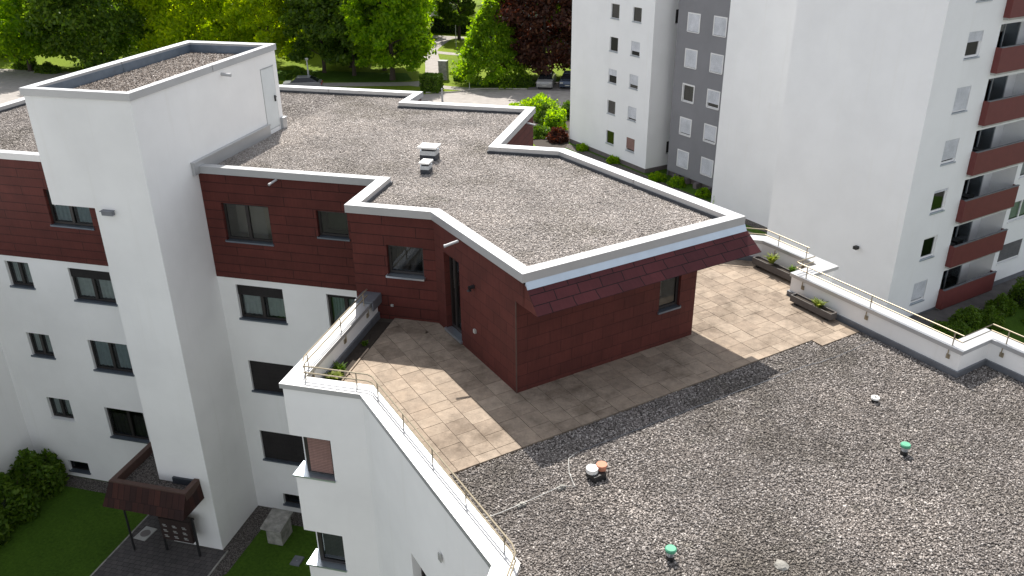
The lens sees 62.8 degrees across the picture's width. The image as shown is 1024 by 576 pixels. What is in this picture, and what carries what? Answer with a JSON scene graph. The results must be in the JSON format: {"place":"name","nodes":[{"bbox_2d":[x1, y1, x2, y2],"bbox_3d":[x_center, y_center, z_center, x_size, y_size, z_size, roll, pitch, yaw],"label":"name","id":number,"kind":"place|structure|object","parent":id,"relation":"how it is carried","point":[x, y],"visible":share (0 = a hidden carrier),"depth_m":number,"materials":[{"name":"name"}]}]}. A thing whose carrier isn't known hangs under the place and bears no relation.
{"place":"outdoors","nodes":[
{"label":"outdoors","id":0,"kind":"place"},
{"bbox_2d":[0,69,72,103],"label":"pavement","id":1,"kind":"structure","parent":0,"point":[12,81],"depth_m":97.84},
{"bbox_2d":[0,474,317,575],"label":"courtyard lawn","id":2,"kind":"structure","parent":0,"point":[71,531],"depth_m":28.40,"materials":[{"name":"green plant"}]},
{"bbox_2d":[0,514,12,546],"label":"leafy shrub","id":3,"kind":"object","parent":2,"relation":"on","point":[5,533],"visible":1,"depth_m":28.36,"materials":[{"name":"green plant"}]},
{"bbox_2d":[0,472,41,530],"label":"leafy shrub","id":4,"kind":"object","parent":2,"relation":"on","point":[19,505],"visible":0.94,"depth_m":29.17,"materials":[{"name":"green plant"}]},
{"bbox_2d":[6,447,69,501],"bbox_3d":[-17.517,6.675,30.734,2.040,1.975,2.177,-21,32,-35],"label":"leafy shrub","id":5,"kind":"object","parent":2,"relation":"on","point":[43,474],"visible":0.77,"depth_m":30.42,"materials":[{"name":"green plant"}]},
{"bbox_2d":[65,475,108,492],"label":"gravel strip","id":6,"kind":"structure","parent":2,"relation":"on","point":[87,484],"depth_m":31.26,"materials":[{"name":"grey gravel"}]},
{"bbox_2d":[260,508,292,545],"bbox_3d":[-7.938,8.174,28.419,0.850,0.800,1.090,6,26,13],"label":"stone table","id":7,"kind":"object","parent":2,"relation":"on","point":[276,526],"visible":1,"depth_m":28.25,"materials":[{"name":"stone"}]},
{"bbox_2d":[92,515,225,575],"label":"entrance path","id":8,"kind":"structure","parent":0,"point":[151,555],"depth_m":27.77,"materials":[{"name":"grey concrete"}]},
{"bbox_2d":[134,526,156,540],"bbox_3d":[-12.604,8.437,28.832,0.472,0.032,0.628,8,27,18],"label":"manhole cover","id":9,"kind":"object","parent":8,"relation":"on","point":[145,533],"visible":1,"depth_m":28.81,"materials":[{"name":"concrete"}]},
{"bbox_2d":[90,515,227,575],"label":"path edging","id":10,"kind":"object","parent":8,"relation":"on","point":[213,569],"visible":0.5,"depth_m":27.84,"materials":[{"name":"concrete"}]},
{"bbox_2d":[158,517,200,556],"bbox_3d":[-10.962,8.128,27.660,1.300,1.600,0.280,6,26,13],"label":"letterbox stand","id":11,"kind":"object","parent":8,"relation":"on","point":[179,530],"visible":0.97,"depth_m":27.43,"materials":[{"name":"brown metal"}]},
{"bbox_2d":[210,506,303,575],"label":"gravel strip","id":12,"kind":"object","parent":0,"point":[242,538],"visible":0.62,"depth_m":28.67,"materials":[{"name":"grey gravel"}]},
{"bbox_2d":[0,0,570,93],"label":"park lawn","id":13,"kind":"structure","parent":0,"point":[315,63],"depth_m":104.07,"materials":[{"name":"green plant"}]},
{"bbox_2d":[10,57,37,69],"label":"hedge","id":14,"kind":"object","parent":13,"relation":"on","point":[18,66],"visible":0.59,"depth_m":103.34,"materials":[{"name":"green plant"}]},
{"bbox_2d":[0,0,70,70],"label":"broadleaf tree","id":15,"kind":"object","parent":13,"relation":"on","point":[11,13],"visible":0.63,"depth_m":97.52,"materials":[{"name":"green plant"}]},
{"bbox_2d":[33,61,63,73],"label":"hedge","id":16,"kind":"object","parent":13,"relation":"on","point":[47,67],"visible":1,"depth_m":101.08,"materials":[{"name":"green plant"}]},
{"bbox_2d":[16,0,156,68],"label":"broadleaf tree","id":17,"kind":"object","parent":13,"relation":"on","point":[74,17],"visible":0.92,"depth_m":97.17,"materials":[{"name":"green plant"}]},
{"bbox_2d":[112,0,237,53],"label":"broadleaf tree","id":18,"kind":"object","parent":13,"relation":"on","point":[173,28],"visible":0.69,"depth_m":98.33,"materials":[{"name":"green plant"}]},
{"bbox_2d":[194,0,273,41],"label":"broadleaf tree","id":19,"kind":"object","parent":13,"relation":"on","point":[215,24],"visible":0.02,"depth_m":103.75,"materials":[{"name":"green plant"}]},
{"bbox_2d":[219,0,301,62],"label":"broadleaf tree","id":20,"kind":"object","parent":13,"relation":"on","point":[243,16],"visible":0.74,"depth_m":97.42,"materials":[{"name":"green plant"}]},
{"bbox_2d":[418,72,443,92],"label":"clipped bush","id":21,"kind":"object","parent":13,"relation":"on","point":[431,82],"visible":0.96,"depth_m":89.61,"materials":[{"name":"green plant"}]},
{"bbox_2d":[438,60,448,79],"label":"stone pillar","id":22,"kind":"structure","parent":13,"relation":"on","point":[443,69],"depth_m":95.17,"materials":[{"name":"stone"}]},
{"bbox_2d":[430,15,474,33],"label":"hedge","id":23,"kind":"object","parent":13,"relation":"on","point":[438,26],"visible":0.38,"depth_m":125.19,"materials":[{"name":"green plant"}]},
{"bbox_2d":[433,0,475,38],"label":"column tree","id":24,"kind":"object","parent":13,"relation":"on","point":[458,17],"visible":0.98,"depth_m":118.12,"materials":[{"name":"green plant"}]},
{"bbox_2d":[493,0,571,75],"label":"copper beech","id":25,"kind":"object","parent":13,"relation":"on","point":[537,56],"visible":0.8,"depth_m":90.50,"materials":[{"name":"brown plant"}]},
{"bbox_2d":[277,70,411,81],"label":"shade ground","id":26,"kind":"structure","parent":0,"point":[335,76],"depth_m":97.85,"materials":[{"name":"green plant"}]},
{"bbox_2d":[283,66,318,79],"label":"hedge","id":27,"kind":"object","parent":26,"relation":"on","point":[297,71],"visible":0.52,"depth_m":96.07,"materials":[{"name":"green plant"}]},
{"bbox_2d":[278,0,354,72],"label":"broadleaf tree","id":28,"kind":"object","parent":26,"relation":"on","point":[294,19],"visible":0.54,"depth_m":94.95,"materials":[{"name":"green plant"}]},
{"bbox_2d":[304,0,386,75],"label":"broadleaf tree","id":29,"kind":"object","parent":26,"relation":"on","point":[334,29],"visible":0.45,"depth_m":93.28,"materials":[{"name":"green plant"}]},
{"bbox_2d":[338,0,436,80],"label":"broadleaf tree","id":30,"kind":"object","parent":26,"relation":"on","point":[395,21],"visible":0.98,"depth_m":91.20,"materials":[{"name":"green plant"}]},
{"bbox_2d":[322,36,454,86],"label":"park path","id":31,"kind":"structure","parent":0,"point":[431,64],"depth_m":100.12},
{"bbox_2d":[408,83,497,90],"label":"crossing path","id":32,"kind":"structure","parent":0,"point":[446,87],"depth_m":91.54,"materials":[{"name":"grey concrete"}]},
{"bbox_2d":[421,90,569,105],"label":"road","id":33,"kind":"structure","parent":0,"point":[503,97],"depth_m":87.87,"materials":[{"name":"grey asphalt"}]},
{"bbox_2d":[470,80,559,87],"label":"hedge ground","id":34,"kind":"structure","parent":0,"point":[475,85],"depth_m":92.93,"materials":[{"name":"green plant"}]},
{"bbox_2d":[449,0,531,89],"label":"conifer tree","id":35,"kind":"object","parent":34,"relation":"on","point":[481,49],"visible":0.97,"depth_m":90.51,"materials":[{"name":"green plant"}]},
{"bbox_2d":[484,73,516,87],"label":"hedge","id":36,"kind":"object","parent":34,"relation":"on","point":[492,84],"visible":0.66,"depth_m":91.63,"materials":[{"name":"green plant"}]},
{"bbox_2d":[514,73,535,87],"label":"hedge","id":37,"kind":"object","parent":34,"relation":"on","point":[528,82],"visible":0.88,"depth_m":91.74,"materials":[{"name":"green plant"}]},
{"bbox_2d":[527,81,570,90],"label":"parking bay","id":38,"kind":"object","parent":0,"point":[556,87],"visible":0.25,"depth_m":91.18,"materials":[{"name":"grey asphalt"}]},
{"bbox_2d":[536,71,555,88],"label":"parked car","id":39,"kind":"object","parent":38,"relation":"on","point":[544,80],"visible":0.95,"depth_m":90.81,"materials":[{"name":"paint"}]},
{"bbox_2d":[559,70,570,87],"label":"parked car","id":40,"kind":"object","parent":38,"relation":"on","point":[565,80],"visible":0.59,"depth_m":90.77,"materials":[{"name":"paint"}]},
{"bbox_2d":[533,119,569,147],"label":"garden border","id":41,"kind":"object","parent":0,"point":[542,142],"depth_m":72.09,"materials":[{"name":"concrete"}]},
{"bbox_2d":[517,92,560,118],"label":"round bush","id":42,"kind":"object","parent":41,"relation":"on","point":[537,101],"visible":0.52,"depth_m":79.69,"materials":[{"name":"green plant"}]},
{"bbox_2d":[533,124,551,138],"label":"round bush","id":43,"kind":"object","parent":41,"relation":"on","point":[540,131],"visible":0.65,"depth_m":73.20,"materials":[{"name":"green plant"}]},
{"bbox_2d":[533,101,557,124],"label":"round bush","id":44,"kind":"object","parent":41,"relation":"on","point":[539,117],"visible":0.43,"depth_m":77.53,"materials":[{"name":"green plant"}]},
{"bbox_2d":[543,106,568,129],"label":"round bush","id":45,"kind":"object","parent":41,"relation":"on","point":[554,118],"visible":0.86,"depth_m":74.94,"materials":[{"name":"green plant"}]},
{"bbox_2d":[546,126,568,143],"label":"round bush","id":46,"kind":"object","parent":41,"relation":"on","point":[557,135],"visible":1,"depth_m":71.80,"materials":[{"name":"red plant"}]},
{"bbox_2d":[258,89,965,512],"bbox_3d":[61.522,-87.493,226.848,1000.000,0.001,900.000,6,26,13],"label":"ground","id":47,"kind":"structure","parent":0,"point":[522,89],"depth_m":89.55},
{"bbox_2d":[282,75,322,86],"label":"parked car","id":48,"kind":"object","parent":47,"relation":"on","point":[304,80],"visible":0.45,"depth_m":90.68,"materials":[{"name":"silver metal"}]},
{"bbox_2d":[0,40,1023,575],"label":"apartment building","id":49,"kind":"structure","parent":47,"relation":"on","point":[218,260],"depth_m":21.10,"materials":[{"name":"white paint"}]},
{"bbox_2d":[7,261,35,289],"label":"window","id":50,"kind":"structure","parent":49,"relation":"in","point":[20,272],"depth_m":28.31,"materials":[{"name":"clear glass"}]},
{"bbox_2d":[29,333,55,359],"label":"window","id":51,"kind":"structure","parent":49,"relation":"in","point":[42,347],"depth_m":29.47,"materials":[{"name":"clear glass"}]},
{"bbox_2d":[49,397,75,422],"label":"window","id":52,"kind":"structure","parent":49,"relation":"in","point":[61,408],"depth_m":30.60,"materials":[{"name":"clear glass"}]},
{"bbox_2d":[45,189,94,229],"bbox_3d":[-13.851,-2.604,26.639,1.620,1.235,0.760,6,26,13],"label":"window","id":53,"kind":"structure","parent":49,"relation":"in","point":[74,217],"depth_m":26.66,"materials":[{"name":"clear glass"}]},
{"bbox_2d":[69,460,90,474],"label":"window","id":54,"kind":"structure","parent":49,"relation":"in","point":[77,467],"depth_m":31.67,"materials":[{"name":"black glass"}]},
{"bbox_2d":[69,268,117,306],"bbox_3d":[-13.686,-0.175,27.802,1.650,1.225,0.760,6,26,13],"label":"window","id":55,"kind":"structure","parent":49,"relation":"in","point":[92,287],"depth_m":27.74,"materials":[{"name":"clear glass"}]},
{"bbox_2d":[90,340,134,376],"bbox_3d":[-13.641,2.252,28.962,1.610,1.225,0.760,6,26,13],"label":"window","id":56,"kind":"structure","parent":49,"relation":"in","point":[112,358],"depth_m":28.92,"materials":[{"name":"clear glass"}]},
{"bbox_2d":[106,407,149,443],"bbox_3d":[-13.634,4.755,30.171,1.650,1.305,0.760,6,26,13],"label":"window","id":57,"kind":"structure","parent":49,"relation":"in","point":[126,425],"depth_m":30.18,"materials":[{"name":"black glass"}]},
{"bbox_2d":[223,203,273,246],"bbox_3d":[-7.828,-2.041,25.344,1.610,1.245,0.760,6,26,13],"label":"window","id":58,"kind":"structure","parent":49,"relation":"in","point":[246,224],"depth_m":25.66,"materials":[{"name":"clear glass"}]},
{"bbox_2d":[237,284,287,324],"bbox_3d":[-7.765,0.378,26.531,1.670,1.235,0.760,6,26,13],"label":"window","id":59,"kind":"structure","parent":49,"relation":"in","point":[258,304],"depth_m":26.46,"materials":[{"name":"clear glass"}]},
{"bbox_2d":[260,65,279,128],"bbox_3d":[-8.109,-6.397,28.221,0.127,2.040,0.860,6,26,13],"label":"roof door","id":60,"kind":"structure","parent":49,"relation":"in","point":[267,76],"depth_m":28.19,"materials":[{"name":"paint"}]},
{"bbox_2d":[250,360,292,396],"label":"window","id":61,"kind":"structure","parent":49,"relation":"in","point":[267,377],"depth_m":27.53,"materials":[{"name":"black glass"}]},
{"bbox_2d":[261,430,304,465],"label":"window","id":62,"kind":"structure","parent":49,"relation":"in","point":[281,448],"depth_m":28.71,"materials":[{"name":"black glass"}]},
{"bbox_2d":[283,493,300,507],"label":"window","id":63,"kind":"structure","parent":49,"relation":"in","point":[291,500],"depth_m":29.78,"materials":[{"name":"black glass"}]},
{"bbox_2d":[293,437,335,482],"bbox_3d":[-4.519,3.796,19.434,1.070,1.150,0.600,6,26,13],"label":"corner window","id":64,"kind":"structure","parent":49,"relation":"in","point":[318,452],"depth_m":19.36,"materials":[{"name":"brown glass"}]},
{"bbox_2d":[306,532,346,572],"bbox_3d":[-4.492,6.279,20.627,1.070,1.100,0.600,6,26,13],"label":"corner window","id":65,"kind":"structure","parent":49,"relation":"in","point":[334,548],"depth_m":20.64,"materials":[{"name":"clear glass"}]},
{"bbox_2d":[317,211,349,241],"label":"window","id":66,"kind":"structure","parent":49,"relation":"in","point":[332,225],"depth_m":24.93,"materials":[{"name":"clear glass"}]},
{"bbox_2d":[327,294,355,325],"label":"window","id":67,"kind":"structure","parent":49,"relation":"in","point":[338,304],"depth_m":25.77,"materials":[{"name":"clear glass"}]},
{"bbox_2d":[386,245,425,280],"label":"window","id":68,"kind":"structure","parent":49,"relation":"in","point":[406,263],"depth_m":22.38,"materials":[{"name":"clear glass"}]},
{"bbox_2d":[418,159,432,174],"bbox_3d":[-2.499,-3.519,24.438,0.307,0.380,0.425,6,26,13],"label":"roof vent","id":69,"kind":"object","parent":49,"relation":"on","point":[426,167],"visible":1,"depth_m":24.31,"materials":[{"name":"metal"}]},
{"bbox_2d":[417,143,440,160],"bbox_3d":[-2.520,-4.138,25.634,0.590,0.460,0.500,6,26,13],"label":"roof vent","id":70,"kind":"object","parent":49,"relation":"on","point":[429,150],"visible":0.97,"depth_m":25.48,"materials":[{"name":"metal"}]},
{"bbox_2d":[444,256,462,343],"bbox_3d":[-1.425,0.224,21.178,0.278,2.218,0.910,-15,29,-27],"label":"terrace door","id":71,"kind":"structure","parent":49,"relation":"in","point":[455,331],"depth_m":21.45,"materials":[{"name":"black glass"}]},
{"bbox_2d":[486,452,576,517],"bbox_3d":[0.539,3.933,16.035,0.701,0.090,2.987,23,34,39],"label":"lightning conductor","id":72,"kind":"object","parent":49,"relation":"on","point":[524,503],"visible":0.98,"depth_m":15.94,"materials":[{"name":"metal"}]},
{"bbox_2d":[586,461,606,483],"bbox_3d":[1.671,3.613,16.478,0.432,0.300,0.308,-16,30,-28],"label":"double vent","id":73,"kind":"object","parent":49,"relation":"on","point":[596,473],"visible":1,"depth_m":16.39,"materials":[{"name":"black plastic"}]},
{"bbox_2d":[657,276,680,314],"bbox_3d":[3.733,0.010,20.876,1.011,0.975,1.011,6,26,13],"label":"window","id":74,"kind":"structure","parent":49,"relation":"in","point":[669,287],"depth_m":21.03,"materials":[{"name":"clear glass"}]},
{"bbox_2d":[665,544,676,561],"bbox_3d":[2.730,4.585,14.455,0.200,0.280,0.200,6,26,13],"label":"capped pipe","id":75,"kind":"object","parent":49,"relation":"on","point":[670,550],"visible":1,"depth_m":14.40,"materials":[{"name":"green plastic"}]},
{"bbox_2d":[579,339,874,451],"bbox_3d":[5.332,2.337,19.259,9.139,0.034,0.104,-15,29,-27],"label":"conductor wire","id":76,"kind":"object","parent":49,"relation":"on","point":[722,397],"visible":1,"depth_m":19.00,"materials":[{"name":"metal"}]},
{"bbox_2d":[752,255,791,280],"bbox_3d":[7.835,-0.492,24.744,0.240,0.300,1.810,-15,29,-27],"label":"planter","id":77,"kind":"object","parent":49,"relation":"on","point":[758,261],"visible":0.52,"depth_m":24.81,"materials":[{"name":"concrete"}]},
{"bbox_2d":[774,559,788,571],"bbox_3d":[4.601,4.717,14.303,0.261,0.098,0.263,6,26,13],"label":"rock","id":78,"kind":"object","parent":49,"relation":"on","point":[782,565],"visible":1,"depth_m":14.25,"materials":[{"name":"stone"}]},
{"bbox_2d":[790,293,836,320],"bbox_3d":[8.124,0.529,22.659,0.240,0.260,1.386,-15,29,-27],"label":"planter","id":79,"kind":"object","parent":49,"relation":"on","point":[827,313],"visible":1,"depth_m":22.54,"materials":[{"name":"concrete"}]},
{"bbox_2d":[569,0,1023,317],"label":"apartment tower","id":80,"kind":"structure","parent":47,"relation":"on","point":[875,148],"depth_m":42.55,"materials":[{"name":"plaster"},{"name":"glass"}]},
{"bbox_2d":[630,41,639,57],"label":"window","id":81,"kind":"structure","parent":80,"relation":"in","point":[635,47],"depth_m":61.90,"materials":[{"name":"white glass"}]},
{"bbox_2d":[632,7,641,23],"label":"window","id":82,"kind":"structure","parent":80,"relation":"in","point":[637,14],"depth_m":61.29,"materials":[{"name":"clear glass"}]},
{"bbox_2d":[676,149,688,169],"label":"window","id":83,"kind":"structure","parent":80,"relation":"in","point":[682,156],"depth_m":61.69,"materials":[{"name":"white glass"}]},
{"bbox_2d":[679,116,691,137],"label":"window","id":84,"kind":"structure","parent":80,"relation":"in","point":[685,125],"depth_m":60.65,"materials":[{"name":"white glass"}]},
{"bbox_2d":[681,83,694,103],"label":"window","id":85,"kind":"structure","parent":80,"relation":"in","point":[688,91],"depth_m":60.14,"materials":[{"name":"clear glass"}]},
{"bbox_2d":[684,48,697,69],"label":"window","id":86,"kind":"structure","parent":80,"relation":"in","point":[690,61],"depth_m":58.55,"materials":[{"name":"white glass"}]},
{"bbox_2d":[687,12,700,33],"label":"window","id":87,"kind":"structure","parent":80,"relation":"in","point":[693,23],"depth_m":57.51,"materials":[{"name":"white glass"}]},
{"bbox_2d":[700,156,713,177],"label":"window","id":88,"kind":"structure","parent":80,"relation":"in","point":[706,167],"depth_m":59.68,"materials":[{"name":"white glass"}]},
{"bbox_2d":[703,123,716,144],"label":"window","id":89,"kind":"structure","parent":80,"relation":"in","point":[710,131],"depth_m":58.66,"materials":[{"name":"white glass"}]},
{"bbox_2d":[706,88,720,109],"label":"window","id":90,"kind":"structure","parent":80,"relation":"in","point":[713,96],"depth_m":57.65,"materials":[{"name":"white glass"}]},
{"bbox_2d":[709,53,723,74],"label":"window","id":91,"kind":"structure","parent":80,"relation":"in","point":[716,60],"depth_m":56.55,"materials":[{"name":"white glass"}]},
{"bbox_2d":[712,15,727,37],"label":"window","id":92,"kind":"structure","parent":80,"relation":"in","point":[720,23],"depth_m":55.51,"materials":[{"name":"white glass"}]},
{"bbox_2d":[909,280,926,305],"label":"window","id":93,"kind":"structure","parent":80,"relation":"in","point":[919,288],"depth_m":42.11,"materials":[{"name":"white glass"}]},
{"bbox_2d":[919,235,936,261],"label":"window","id":94,"kind":"structure","parent":80,"relation":"in","point":[928,245],"depth_m":41.47,"materials":[{"name":"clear glass"}]},
{"bbox_2d":[929,188,947,214],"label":"window","id":95,"kind":"structure","parent":80,"relation":"in","point":[939,196],"depth_m":40.41,"materials":[{"name":"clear glass"}]},
{"bbox_2d":[940,138,958,166],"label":"window","id":96,"kind":"structure","parent":80,"relation":"in","point":[950,148],"depth_m":38.97,"materials":[{"name":"white glass"}]},
{"bbox_2d":[951,86,970,114],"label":"window","id":97,"kind":"structure","parent":80,"relation":"in","point":[962,94],"depth_m":37.92,"materials":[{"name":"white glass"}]},
{"bbox_2d":[963,30,983,60],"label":"window","id":98,"kind":"structure","parent":80,"relation":"in","point":[974,39],"depth_m":37.13,"materials":[{"name":"white glass"}]},
{"bbox_2d":[996,239,1021,265],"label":"window","id":99,"kind":"structure","parent":80,"relation":"in","point":[1010,251],"depth_m":45.36,"materials":[{"name":"grey glass"}]},
{"bbox_2d":[1007,199,1023,223],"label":"window","id":100,"kind":"structure","parent":80,"relation":"in","point":[1017,212],"depth_m":44.39,"materials":[{"name":"green glass"}]},
{"bbox_2d":[565,142,766,235],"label":"border lawn","id":101,"kind":"structure","parent":0,"point":[689,188],"depth_m":61.51,"materials":[{"name":"green plant"}]},
{"bbox_2d":[566,144,767,232],"bbox_3d":[10.679,-7.747,62.027,1.060,0.001,25.315,-15,29,-28],"label":"tower border","id":102,"kind":"object","parent":101,"relation":"on","point":[621,167],"visible":0.4,"depth_m":64.61,"materials":[{"name":"grey gravel"}]},
{"bbox_2d":[648,170,666,181],"bbox_3d":[10.864,-8.344,62.568,1.444,0.906,1.337,6,26,13],"label":"shrub","id":103,"kind":"object","parent":102,"relation":"on","point":[657,176],"visible":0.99,"depth_m":62.32,"materials":[{"name":"green plant"}]},
{"bbox_2d":[666,174,685,187],"bbox_3d":[12.035,-7.821,61.470,1.492,0.886,1.442,6,26,13],"label":"shrub","id":104,"kind":"object","parent":102,"relation":"on","point":[676,182],"visible":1,"depth_m":61.15,"materials":[{"name":"green plant"}]},
{"bbox_2d":[695,187,711,198],"bbox_3d":[13.555,-6.792,59.292,1.244,0.846,1.262,6,26,13],"label":"shrub","id":105,"kind":"object","parent":102,"relation":"on","point":[704,192],"visible":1,"depth_m":59.02,"materials":[{"name":"green plant"}]},
{"bbox_2d":[911,275,1023,328],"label":"tower pavement","id":106,"kind":"structure","parent":0,"point":[978,301],"depth_m":43.73,"materials":[{"name":"grey concrete"}]},
{"bbox_2d":[996,307,1023,342],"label":"lawn","id":107,"kind":"structure","parent":0,"point":[1014,323],"depth_m":41.71,"materials":[{"name":"green plant"}]},
{"bbox_2d":[930,319,974,338],"bbox_3d":[21.509,2.079,40.519,2.324,0.975,2.347,6,26,13],"label":"round bush","id":108,"kind":"object","parent":107,"relation":"on","point":[961,327],"visible":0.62,"depth_m":40.33,"materials":[{"name":"green plant"}]},
{"bbox_2d":[947,305,985,331],"bbox_3d":[22.551,1.517,41.375,1.731,1.175,1.622,6,26,13],"label":"round bush","id":109,"kind":"object","parent":107,"relation":"on","point":[970,316],"visible":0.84,"depth_m":41.08,"materials":[{"name":"green plant"}]},
{"bbox_2d":[977,305,1006,330],"bbox_3d":[23.701,1.474,41.594,1.662,1.114,1.539,6,26,13],"label":"round bush","id":110,"kind":"object","parent":107,"relation":"on","point":[990,315],"visible":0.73,"depth_m":41.24,"materials":[{"name":"green plant"}]},
{"bbox_2d":[984,293,1018,316],"bbox_3d":[25.122,0.788,42.936,1.388,1.164,1.402,-15,29,-27],"label":"round bush","id":111,"kind":"object","parent":107,"relation":"on","point":[1004,303],"visible":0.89,"depth_m":42.70,"materials":[{"name":"green plant"}]},
{"bbox_2d":[1007,276,1023,307],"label":"round bush","id":112,"kind":"object","parent":107,"relation":"on","point":[1016,292],"visible":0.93,"depth_m":43.72,"materials":[{"name":"green plant"}]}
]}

